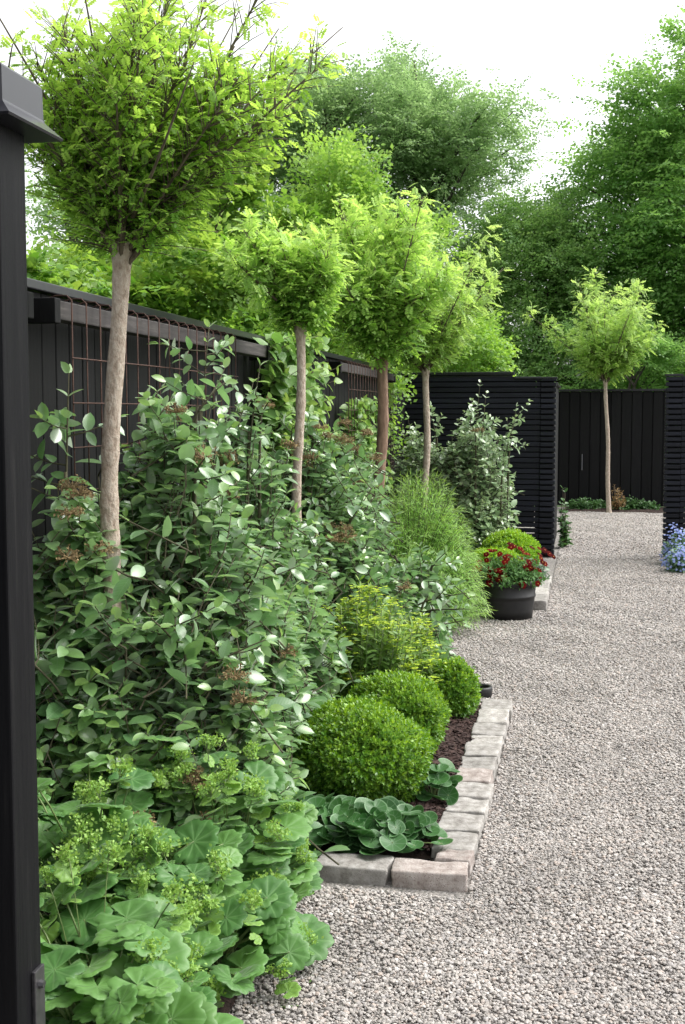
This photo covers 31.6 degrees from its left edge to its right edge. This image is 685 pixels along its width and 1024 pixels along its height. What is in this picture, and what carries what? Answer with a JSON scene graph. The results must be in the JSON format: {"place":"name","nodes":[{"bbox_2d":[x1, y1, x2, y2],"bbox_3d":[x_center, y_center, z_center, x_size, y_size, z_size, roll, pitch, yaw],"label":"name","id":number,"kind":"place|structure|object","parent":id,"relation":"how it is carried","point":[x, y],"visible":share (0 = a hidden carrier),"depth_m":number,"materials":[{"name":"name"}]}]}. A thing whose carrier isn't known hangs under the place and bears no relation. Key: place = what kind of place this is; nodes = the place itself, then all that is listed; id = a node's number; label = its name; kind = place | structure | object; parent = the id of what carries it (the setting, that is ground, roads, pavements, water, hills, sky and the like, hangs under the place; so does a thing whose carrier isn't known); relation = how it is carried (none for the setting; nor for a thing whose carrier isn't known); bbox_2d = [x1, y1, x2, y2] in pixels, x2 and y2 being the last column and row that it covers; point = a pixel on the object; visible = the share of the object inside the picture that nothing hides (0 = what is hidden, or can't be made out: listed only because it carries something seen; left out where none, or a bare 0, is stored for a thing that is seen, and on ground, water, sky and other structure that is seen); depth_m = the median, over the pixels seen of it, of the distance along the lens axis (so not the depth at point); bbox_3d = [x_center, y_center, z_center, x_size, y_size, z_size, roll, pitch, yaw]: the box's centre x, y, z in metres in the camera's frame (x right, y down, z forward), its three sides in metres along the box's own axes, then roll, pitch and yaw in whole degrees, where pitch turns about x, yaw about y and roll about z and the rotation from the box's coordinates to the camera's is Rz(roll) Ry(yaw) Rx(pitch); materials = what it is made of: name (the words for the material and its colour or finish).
{"place":"outdoors","nodes":[
{"label":"outdoors","id":0,"kind":"place"},
{"bbox_2d":[0,0,684,375],"label":"sky","id":1,"kind":"structure","parent":0,"point":[554,41],"materials":[{"name":"white"}]},
{"bbox_2d":[229,507,684,1023],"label":"gravel path","id":2,"kind":"structure","parent":0,"point":[551,562],"depth_m":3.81,"materials":[{"name":"grey gravel"}]},
{"bbox_2d":[0,62,62,1023],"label":"gate post","id":3,"kind":"object","parent":2,"relation":"on","point":[22,987],"visible":1,"depth_m":2.14,"materials":[{"name":"wood"}]},
{"bbox_2d":[40,904,238,1013],"bbox_3d":[-0.772,1.207,3.309,1.070,0.046,1.580,1,5,11],"label":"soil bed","id":4,"kind":"object","parent":2,"relation":"on","point":[229,1003],"depth_m":3.07,"materials":[{"name":"brown soil"}]},
{"bbox_2d":[41,924,217,1023],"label":"ladys mantle","id":5,"kind":"object","parent":4,"relation":"on","point":[153,990],"visible":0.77,"depth_m":2.61,"materials":[{"name":"green plant"}]},
{"bbox_2d":[37,754,242,977],"bbox_3d":[-0.710,0.981,3.288,0.798,0.612,0.754,4,6,41],"label":"ladys mantle","id":6,"kind":"object","parent":4,"relation":"on","point":[81,816],"visible":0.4,"depth_m":3.21,"materials":[{"name":"green plant"}]},
{"bbox_2d":[39,836,243,1023],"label":"ladys mantle","id":7,"kind":"object","parent":4,"relation":"on","point":[159,911],"visible":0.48,"depth_m":2.87,"materials":[{"name":"green plant"}]},
{"bbox_2d":[65,716,276,826],"bbox_3d":[-0.555,0.918,3.853,0.764,0.578,0.739,1,5,11],"label":"ladys mantle","id":8,"kind":"object","parent":4,"relation":"on","point":[182,802],"visible":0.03,"depth_m":3.62,"materials":[{"name":"green plant"}]},
{"bbox_2d":[0,0,359,684],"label":"standard tree","id":9,"kind":"object","parent":4,"relation":"on","point":[130,169],"visible":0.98,"depth_m":3.58,"materials":[{"name":"green plant"}]},
{"bbox_2d":[37,584,349,873],"bbox_3d":[-0.538,0.753,3.811,1.018,1.036,0.942,2,5,28],"label":"viburnum","id":10,"kind":"object","parent":4,"relation":"on","point":[235,725],"visible":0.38,"depth_m":3.77,"materials":[{"name":"green plant"}]},
{"bbox_2d":[94,834,334,1007],"bbox_3d":[-0.388,1.069,3.200,0.638,0.472,0.603,3,5,33],"label":"ladys mantle","id":11,"kind":"object","parent":4,"relation":"on","point":[261,924],"visible":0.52,"depth_m":3.10,"materials":[{"name":"green plant"}]},
{"bbox_2d":[117,730,322,902],"bbox_3d":[-0.382,0.946,3.594,0.638,0.648,0.735,1,5,11],"label":"ladys mantle","id":12,"kind":"object","parent":4,"relation":"on","point":[283,853],"visible":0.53,"depth_m":3.49,"materials":[{"name":"green plant"}]},
{"bbox_2d":[317,851,393,885],"bbox_3d":[0.036,1.191,3.964,0.258,0.115,0.135,1,5,11],"label":"edging stone","id":13,"kind":"object","parent":2,"relation":"on","point":[360,869],"visible":0.55,"depth_m":3.91,"materials":[{"name":"grey stone"}]},
{"bbox_2d":[299,708,476,858],"bbox_3d":[-0.191,1.039,5.261,1.442,0.072,2.150,1,5,11],"label":"soil bed","id":14,"kind":"object","parent":2,"relation":"on","point":[421,854],"visible":0.01,"depth_m":4.12,"materials":[{"name":"brown soil"}]},
{"bbox_2d":[147,319,360,734],"bbox_3d":[-0.602,0.152,5.229,1.140,1.959,1.258,3,6,37],"label":"viburnum","id":15,"kind":"object","parent":14,"relation":"on","point":[316,639],"visible":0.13,"depth_m":5.26,"materials":[{"name":"green plant"}]},
{"bbox_2d":[188,531,327,793],"bbox_3d":[-0.524,0.607,4.500,0.939,1.219,1.346,0,5,2],"label":"viburnum","id":16,"kind":"object","parent":14,"relation":"on","point":[291,661],"visible":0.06,"depth_m":4.39,"materials":[{"name":"green plant"}]},
{"bbox_2d":[214,206,357,521],"bbox_3d":[-0.271,-0.247,6.181,0.710,2.518,0.864,0,5,-1],"label":"standard tree","id":17,"kind":"object","parent":14,"relation":"on","point":[294,288],"visible":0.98,"depth_m":5.96,"materials":[{"name":"green plant"}]},
{"bbox_2d":[266,499,361,701],"bbox_3d":[-0.369,0.502,5.805,0.940,1.191,1.312,1,5,11],"label":"viburnum","id":18,"kind":"object","parent":14,"relation":"on","point":[317,572],"visible":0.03,"depth_m":5.82,"materials":[{"name":"green plant"}]},
{"bbox_2d":[288,693,436,802],"bbox_3d":[0.070,0.913,4.618,0.571,0.420,0.577,1,5,11],"label":"box ball","id":19,"kind":"object","parent":14,"relation":"on","point":[372,749],"visible":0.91,"depth_m":4.46,"materials":[{"name":"green plant"}]},
{"bbox_2d":[296,793,452,854],"bbox_3d":[0.040,1.061,4.152,0.686,0.176,0.387,1,5,11],"label":"round leaved plant","id":20,"kind":"object","parent":14,"relation":"on","point":[364,825],"visible":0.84,"depth_m":4.09,"materials":[{"name":"green plant"}]},
{"bbox_2d":[320,575,446,700],"bbox_3d":[0.068,0.657,5.860,0.885,0.709,0.648,1,5,11],"label":"spurge","id":21,"kind":"object","parent":14,"relation":"on","point":[365,636],"visible":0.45,"depth_m":5.75,"materials":[{"name":"green plant"}]},
{"bbox_2d":[346,668,452,749],"bbox_3d":[0.220,0.876,5.242,0.516,0.396,0.510,1,5,11],"label":"box ball","id":22,"kind":"object","parent":14,"relation":"on","point":[421,700],"visible":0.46,"depth_m":5.13,"materials":[{"name":"green plant"}]},
{"bbox_2d":[374,611,445,669],"bbox_3d":[0.356,0.752,6.281,0.486,0.475,0.513,4,6,39],"label":"spurge","id":23,"kind":"object","parent":14,"relation":"on","point":[434,643],"visible":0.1,"depth_m":6.24,"materials":[{"name":"green plant"}]},
{"bbox_2d":[416,758,462,804],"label":"round leaved plant","id":24,"kind":"object","parent":14,"relation":"on","point":[442,781],"visible":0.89,"depth_m":4.56,"materials":[{"name":"green plant"}]},
{"bbox_2d":[399,702,481,850],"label":"bark mulch","id":25,"kind":"object","parent":14,"relation":"on","point":[452,741],"visible":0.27,"depth_m":5.25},
{"bbox_2d":[427,655,482,720],"bbox_3d":[0.531,0.859,5.893,0.315,0.325,0.324,1,5,11],"label":"box ball","id":26,"kind":"object","parent":14,"relation":"on","point":[458,683],"visible":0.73,"depth_m":5.80,"materials":[{"name":"green plant"}]},
{"bbox_2d":[391,858,468,891],"bbox_3d":[0.284,1.194,3.908,0.250,0.108,0.129,1,5,11],"label":"edging stone","id":27,"kind":"object","parent":2,"relation":"on","point":[418,874],"visible":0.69,"depth_m":3.86,"materials":[{"name":"grey stone"}]},
{"bbox_2d":[435,849,474,876],"bbox_3d":[0.371,1.188,4.017,0.129,0.116,0.115,1,5,11],"label":"edging stone","id":28,"kind":"object","parent":2,"relation":"on","point":[449,855],"visible":0.42,"depth_m":4.00,"materials":[{"name":"grey stone"}]},
{"bbox_2d":[438,811,484,844],"bbox_3d":[0.425,1.161,4.366,0.167,0.113,0.214,1,5,11],"label":"edging stone","id":29,"kind":"object","parent":2,"relation":"on","point":[455,822],"visible":0.48,"depth_m":4.34,"materials":[{"name":"grey stone"}]},
{"bbox_2d":[444,797,488,823],"bbox_3d":[0.467,1.149,4.547,0.164,0.111,0.164,1,5,11],"label":"edging stone","id":30,"kind":"object","parent":2,"relation":"on","point":[467,805],"visible":0.45,"depth_m":4.51,"materials":[{"name":"grey stone"}]},
{"bbox_2d":[455,781,493,808],"bbox_3d":[0.504,1.132,4.714,0.165,0.115,0.195,1,5,11],"label":"edging stone","id":31,"kind":"object","parent":2,"relation":"on","point":[477,791],"visible":0.35,"depth_m":4.69,"materials":[{"name":"grey stone"}]},
{"bbox_2d":[456,767,493,783],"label":"edging stone","id":32,"kind":"object","parent":2,"relation":"on","point":[481,775],"visible":0.44,"depth_m":4.89,"materials":[{"name":"grey stone"}]},
{"bbox_2d":[459,756,497,781],"bbox_3d":[0.570,1.105,5.083,0.160,0.113,0.195,1,5,11],"label":"edging stone","id":33,"kind":"object","parent":2,"relation":"on","point":[490,763],"visible":0.39,"depth_m":5.09,"materials":[{"name":"grey stone"}]},
{"bbox_2d":[405,372,557,556],"bbox_3d":[1.440,-0.515,13.025,1.700,1.967,0.170,1,5,11],"label":"slat screen","id":34,"kind":"object","parent":2,"relation":"on","point":[452,393],"visible":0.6,"depth_m":12.88,"materials":[{"name":"wood"}]},
{"bbox_2d":[464,741,500,766],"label":"edging stone","id":35,"kind":"object","parent":2,"relation":"on","point":[476,749],"visible":0.51,"depth_m":5.26,"materials":[{"name":"grey stone"}]},
{"bbox_2d":[476,683,491,697],"bbox_3d":[0.734,0.960,6.476,0.136,0.058,0.136,1,5,11],"label":"pot","id":36,"kind":"object","parent":2,"relation":"on","point":[486,691],"visible":0.48,"depth_m":6.42,"materials":[{"name":"plastic"}]},
{"bbox_2d":[470,735,503,751],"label":"edging stone","id":37,"kind":"object","parent":2,"relation":"on","point":[489,739],"visible":0.38,"depth_m":5.48,"materials":[{"name":"grey stone"}]},
{"bbox_2d":[475,579,537,620],"bbox_3d":[1.218,0.640,9.034,0.477,0.295,0.477,1,5,11],"label":"flower pot","id":38,"kind":"object","parent":2,"relation":"on","point":[513,604],"visible":0.56,"depth_m":8.85,"materials":[{"name":"plastic"}]},
{"bbox_2d":[464,542,555,590],"bbox_3d":[1.219,0.409,9.032,0.688,0.352,0.626,4,6,44],"label":"red flower plant","id":39,"kind":"object","parent":38,"relation":"in","point":[513,571],"visible":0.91,"depth_m":8.88,"materials":[{"name":"green plant"}]},
{"bbox_2d":[523,557,549,578],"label":"grey leaved plant","id":40,"kind":"object","parent":2,"relation":"on","point":[542,569],"visible":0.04,"depth_m":10.71,"materials":[{"name":"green plant"}]},
{"bbox_2d":[533,595,547,611],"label":"edging stone","id":41,"kind":"object","parent":2,"relation":"on","point":[540,602],"visible":0.39,"depth_m":9.33,"materials":[{"name":"grey stone"}]},
{"bbox_2d":[535,587,548,599],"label":"edging stone","id":42,"kind":"object","parent":2,"relation":"on","point":[541,591],"visible":0.25,"depth_m":9.85,"materials":[{"name":"grey stone"}]},
{"bbox_2d":[539,581,549,591],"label":"edging stone","id":43,"kind":"object","parent":2,"relation":"on","point":[545,584],"visible":0.2,"depth_m":10.27,"materials":[{"name":"grey stone"}]},
{"bbox_2d":[542,576,551,589],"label":"edging stone","id":44,"kind":"object","parent":2,"relation":"on","point":[549,580],"visible":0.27,"depth_m":10.60,"materials":[{"name":"grey stone"}]},
{"bbox_2d":[551,382,560,549],"bbox_3d":[2.408,-0.529,13.889,0.140,1.858,1.900,1,5,11],"label":"return fence","id":45,"kind":"object","parent":2,"relation":"on","point":[558,386],"visible":0.41,"depth_m":14.03,"materials":[{"name":"wood"}]},
{"bbox_2d":[555,485,573,547],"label":"shrub","id":46,"kind":"object","parent":2,"relation":"on","point":[565,538],"visible":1,"depth_m":13.81,"materials":[{"name":"green plant"}]},
{"bbox_2d":[520,265,666,512],"bbox_3d":[4.115,-1.901,18.540,1.909,3.863,2.565,-2,5,-25],"label":"standard tree","id":47,"kind":"object","parent":2,"relation":"on","point":[618,348],"visible":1,"depth_m":18.41,"materials":[{"name":"green plant"}]},
{"bbox_2d":[566,506,665,512],"bbox_3d":[4.409,-0.059,19.264,1.680,0.047,1.000,1,5,11],"label":"soil bed","id":48,"kind":"object","parent":2,"relation":"on","point":[660,510],"visible":0.36,"depth_m":18.90,"materials":[{"name":"brown soil"}]},
{"bbox_2d":[567,496,601,509],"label":"plant","id":49,"kind":"object","parent":48,"relation":"on","point":[582,503],"visible":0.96,"depth_m":19.11,"materials":[{"name":"green plant"}]},
{"bbox_2d":[594,499,605,507],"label":"plant","id":50,"kind":"object","parent":48,"relation":"on","point":[603,503],"visible":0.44,"depth_m":19.32,"materials":[{"name":"green plant"}]},
{"bbox_2d":[534,389,684,506],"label":"board fence","id":51,"kind":"object","parent":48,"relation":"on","point":[637,420],"visible":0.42,"depth_m":19.65,"materials":[{"name":"wood"}]},
{"bbox_2d":[610,485,626,509],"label":"russet plant","id":52,"kind":"object","parent":48,"relation":"on","point":[617,503],"visible":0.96,"depth_m":18.96,"materials":[{"name":"brown plant"}]},
{"bbox_2d":[611,495,640,509],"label":"plant","id":53,"kind":"object","parent":48,"relation":"on","point":[630,505],"visible":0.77,"depth_m":19.01,"materials":[{"name":"green plant"}]},
{"bbox_2d":[633,498,660,509],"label":"plant","id":54,"kind":"object","parent":48,"relation":"on","point":[645,505],"visible":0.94,"depth_m":19.00,"materials":[{"name":"green plant"}]},
{"bbox_2d":[659,522,684,562],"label":"blue flower plant","id":55,"kind":"object","parent":2,"relation":"on","point":[676,542],"visible":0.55,"depth_m":12.12,"materials":[{"name":"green plant"}]},
{"bbox_2d":[661,544,684,572],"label":"blue flower plant","id":56,"kind":"object","parent":2,"relation":"on","point":[675,561],"visible":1,"depth_m":11.58,"materials":[{"name":"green plant"}]},
{"bbox_2d":[662,374,684,554],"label":"slat screen","id":57,"kind":"object","parent":2,"relation":"on","point":[674,494],"visible":0.89,"depth_m":12.71,"materials":[{"name":"wood"}]},
{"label":"soil bed","id":58,"kind":"structure","parent":2,"relation":"on","visible":0},
{"bbox_2d":[251,329,342,479],"bbox_3d":[-0.266,-0.108,7.406,0.437,2.048,1.162,1,5,11],"label":"climbing plant","id":59,"kind":"object","parent":58,"relation":"on","point":[280,369],"visible":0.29,"depth_m":7.11,"materials":[{"name":"green plant"}]},
{"bbox_2d":[238,405,399,609],"bbox_3d":[-0.242,0.230,6.590,1.003,1.623,1.563,1,5,11],"label":"viburnum","id":60,"kind":"object","parent":58,"relation":"on","point":[312,477],"visible":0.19,"depth_m":6.47,"materials":[{"name":"green plant"}]},
{"bbox_2d":[288,471,413,663],"bbox_3d":[-0.056,0.395,6.569,0.943,1.294,1.025,-3,5,-32],"label":"viburnum","id":61,"kind":"object","parent":58,"relation":"on","point":[362,560],"visible":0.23,"depth_m":6.32,"materials":[{"name":"green plant"}]},
{"bbox_2d":[325,426,402,568],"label":"viburnum","id":62,"kind":"object","parent":58,"relation":"on","point":[379,480],"visible":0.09,"depth_m":7.74,"materials":[{"name":"green plant"}]},
{"bbox_2d":[285,183,466,511],"bbox_3d":[0.196,-0.735,8.432,1.519,3.137,1.221,-3,5,-32],"label":"standard tree","id":63,"kind":"object","parent":58,"relation":"on","point":[391,292],"visible":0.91,"depth_m":8.26,"materials":[{"name":"green plant"}]},
{"bbox_2d":[365,526,476,660],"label":"viburnum","id":64,"kind":"object","parent":58,"relation":"on","point":[425,592],"visible":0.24,"depth_m":6.84,"materials":[{"name":"green plant"}]},
{"bbox_2d":[378,467,496,631],"bbox_3d":[0.484,0.271,8.592,1.101,1.186,1.425,-1,5,-14],"label":"feathery shrub","id":65,"kind":"object","parent":58,"relation":"on","point":[417,525],"visible":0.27,"depth_m":8.44,"materials":[{"name":"green plant"}]},
{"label":"soil bed","id":66,"kind":"structure","parent":2,"relation":"on","visible":0},
{"bbox_2d":[337,395,395,506],"bbox_3d":[0.192,-0.122,9.922,0.360,1.680,1.331,1,5,11],"label":"climbing plant","id":67,"kind":"object","parent":66,"relation":"on","point":[363,404],"visible":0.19,"depth_m":9.55,"materials":[{"name":"green plant"}]},
{"bbox_2d":[334,205,511,507],"bbox_3d":[0.594,-1.037,10.896,1.878,3.346,1.940,1,5,11],"label":"standard tree","id":68,"kind":"object","parent":66,"relation":"on","point":[454,324],"visible":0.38,"depth_m":10.73,"materials":[{"name":"green plant"}]},
{"bbox_2d":[385,379,532,554],"bbox_3d":[1.042,-0.328,11.867,1.716,1.930,1.530,1,5,11],"label":"viburnum","id":69,"kind":"object","parent":66,"relation":"on","point":[477,481],"visible":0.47,"depth_m":11.54,"materials":[{"name":"green plant"}]},
{"bbox_2d":[460,546,523,585],"bbox_3d":[1.283,0.482,10.207,0.600,0.376,0.591,1,5,11],"label":"cushion mound","id":70,"kind":"object","parent":66,"relation":"on","point":[503,550],"visible":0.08,"depth_m":10.12,"materials":[{"name":"green plant"}]},
{"bbox_2d":[481,527,541,563],"bbox_3d":[1.538,0.364,11.174,0.614,0.458,0.622,1,5,11],"label":"cushion mound","id":71,"kind":"object","parent":66,"relation":"on","point":[515,536],"visible":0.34,"depth_m":11.03,"materials":[{"name":"green plant"}]},
{"label":"ground","id":72,"kind":"structure","parent":0,"visible":0},
{"bbox_2d":[25,165,106,262],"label":"broadleaf tree","id":73,"kind":"object","parent":72,"relation":"on","point":[44,201],"visible":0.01,"depth_m":25.07,"materials":[{"name":"green plant"}]},
{"bbox_2d":[26,244,111,294],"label":"bush","id":74,"kind":"object","parent":72,"relation":"on","point":[73,278],"visible":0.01,"depth_m":6.58,"materials":[{"name":"green plant"}]},
{"bbox_2d":[26,210,131,269],"bbox_3d":[-2.549,-0.736,11.032,3.551,3.910,4.978,3,5,31],"label":"bush","id":75,"kind":"object","parent":72,"relation":"on","point":[53,256],"depth_m":10.72,"materials":[{"name":"green plant"}]},
{"bbox_2d":[30,357,297,885],"bbox_3d":[-0.707,0.349,4.094,1.169,1.768,1.361,1,5,11],"label":"viburnum","id":76,"kind":"object","parent":72,"relation":"on","point":[74,655],"visible":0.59,"depth_m":3.92,"materials":[{"name":"green plant"}]},
{"bbox_2d":[40,200,295,342],"bbox_3d":[-1.506,-0.775,8.999,2.594,3.175,2.457,-3,6,-37],"label":"bush","id":77,"kind":"object","parent":72,"relation":"on","point":[157,287],"visible":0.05,"depth_m":8.29,"materials":[{"name":"green plant"}]},
{"bbox_2d":[27,278,407,554],"bbox_3d":[-0.770,0.021,6.018,0.120,1.935,14.500,1,5,11],"label":"board fence","id":78,"kind":"object","parent":72,"relation":"on","point":[49,348],"visible":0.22,"depth_m":4.82,"materials":[{"name":"wood"}]},
{"bbox_2d":[27,291,33,318],"bbox_3d":[-1.323,-0.567,2.624,0.113,0.085,2.700,1,5,11],"label":"fence rail","id":79,"kind":"object","parent":78,"relation":"attached to","point":[30,299],"visible":0.3,"depth_m":3.91,"materials":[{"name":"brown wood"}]},
{"bbox_2d":[28,297,269,360],"bbox_3d":[-0.747,-0.795,5.498,0.113,0.085,2.860,1,5,11],"label":"fence rail","id":80,"kind":"object","parent":78,"relation":"attached to","point":[52,310],"visible":0.85,"depth_m":4.82,"materials":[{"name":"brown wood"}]},
{"bbox_2d":[49,295,238,494],"bbox_3d":[-0.785,-0.332,5.195,0.112,0.995,2.040,1,5,11],"label":"wire mesh","id":81,"kind":"object","parent":80,"relation":"hanging from","point":[126,363],"visible":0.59,"depth_m":4.78,"materials":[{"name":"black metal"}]},
{"bbox_2d":[326,361,395,382],"bbox_3d":[0.191,-1.166,10.176,0.113,0.085,2.650,1,5,11],"label":"fence rail","id":82,"kind":"object","parent":78,"relation":"attached to","point":[343,368],"visible":0.63,"depth_m":9.48,"materials":[{"name":"black wood"}]},
{"bbox_2d":[340,360,393,479],"bbox_3d":[0.210,-0.725,10.156,0.112,0.995,2.190,1,5,11],"label":"wire mesh","id":83,"kind":"object","parent":82,"relation":"hanging from","point":[351,389],"visible":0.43,"depth_m":9.41,"materials":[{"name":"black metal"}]},
{"bbox_2d":[131,135,330,340],"bbox_3d":[-1.319,-1.508,11.522,3.130,4.189,2.662,-4,6,-42],"label":"broadleaf tree","id":84,"kind":"object","parent":72,"relation":"on","point":[252,200],"visible":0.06,"depth_m":11.13,"materials":[{"name":"green plant"}]},
{"bbox_2d":[234,35,456,261],"bbox_3d":[-0.771,-5.738,27.843,5.471,10.054,5.803,4,6,44],"label":"broadleaf tree","id":85,"kind":"object","parent":72,"relation":"on","point":[322,106],"visible":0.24,"depth_m":26.95,"materials":[{"name":"green plant"}]},
{"bbox_2d":[268,116,459,470],"bbox_3d":[0.130,-1.758,12.321,2.187,4.564,2.356,-1,5,-9],"label":"broadleaf tree","id":86,"kind":"object","parent":72,"relation":"on","point":[340,166],"visible":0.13,"depth_m":11.97,"materials":[{"name":"green plant"}]},
{"bbox_2d":[278,30,578,366],"bbox_3d":[1.780,-6.029,28.195,8.360,10.566,5.712,1,5,11],"label":"broadleaf tree","id":87,"kind":"object","parent":72,"relation":"on","point":[420,135],"visible":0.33,"depth_m":26.63,"materials":[{"name":"green plant"}]},
{"bbox_2d":[370,205,522,376],"bbox_3d":[1.226,-1.785,15.445,2.562,4.126,2.587,-4,6,-43],"label":"bush","id":88,"kind":"object","parent":72,"relation":"on","point":[486,352],"visible":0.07,"depth_m":14.80,"materials":[{"name":"green plant"}]},
{"bbox_2d":[430,831,477,860],"bbox_3d":[0.387,1.178,4.168,0.156,0.108,0.197,1,5,11],"label":"edging stone","id":89,"kind":"object","parent":72,"relation":"on","point":[465,841],"visible":0.41,"depth_m":4.13,"materials":[{"name":"grey stone"}]},
{"bbox_2d":[471,723,506,743],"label":"edging stone","id":90,"kind":"object","parent":72,"relation":"on","point":[490,729],"visible":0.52,"depth_m":5.61,"materials":[{"name":"grey stone"}]},
{"bbox_2d":[476,708,508,730],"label":"edging stone","id":91,"kind":"object","parent":72,"relation":"on","point":[495,716],"visible":0.48,"depth_m":5.83,"materials":[{"name":"grey stone"}]},
{"bbox_2d":[480,699,512,720],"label":"edging stone","id":92,"kind":"object","parent":72,"relation":"on","point":[496,703],"visible":0.45,"depth_m":6.09,"materials":[{"name":"grey stone"}]},
{"bbox_2d":[439,176,684,391],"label":"broadleaf tree","id":93,"kind":"object","parent":72,"relation":"on","point":[536,228],"visible":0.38,"depth_m":24.98,"materials":[{"name":"green plant"}]},
{"bbox_2d":[494,5,684,388],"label":"broadleaf tree","id":94,"kind":"object","parent":72,"relation":"on","point":[646,167],"visible":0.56,"depth_m":24.70,"materials":[{"name":"green plant"}]},
{"bbox_2d":[540,297,684,391],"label":"bush","id":95,"kind":"object","parent":72,"relation":"on","point":[666,357],"visible":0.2,"depth_m":22.83,"materials":[{"name":"green plant"}]},
{"bbox_2d":[648,348,684,388],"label":"bush","id":96,"kind":"object","parent":72,"relation":"on","point":[665,378],"visible":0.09,"depth_m":22.54,"materials":[{"name":"green plant"}]}
]}

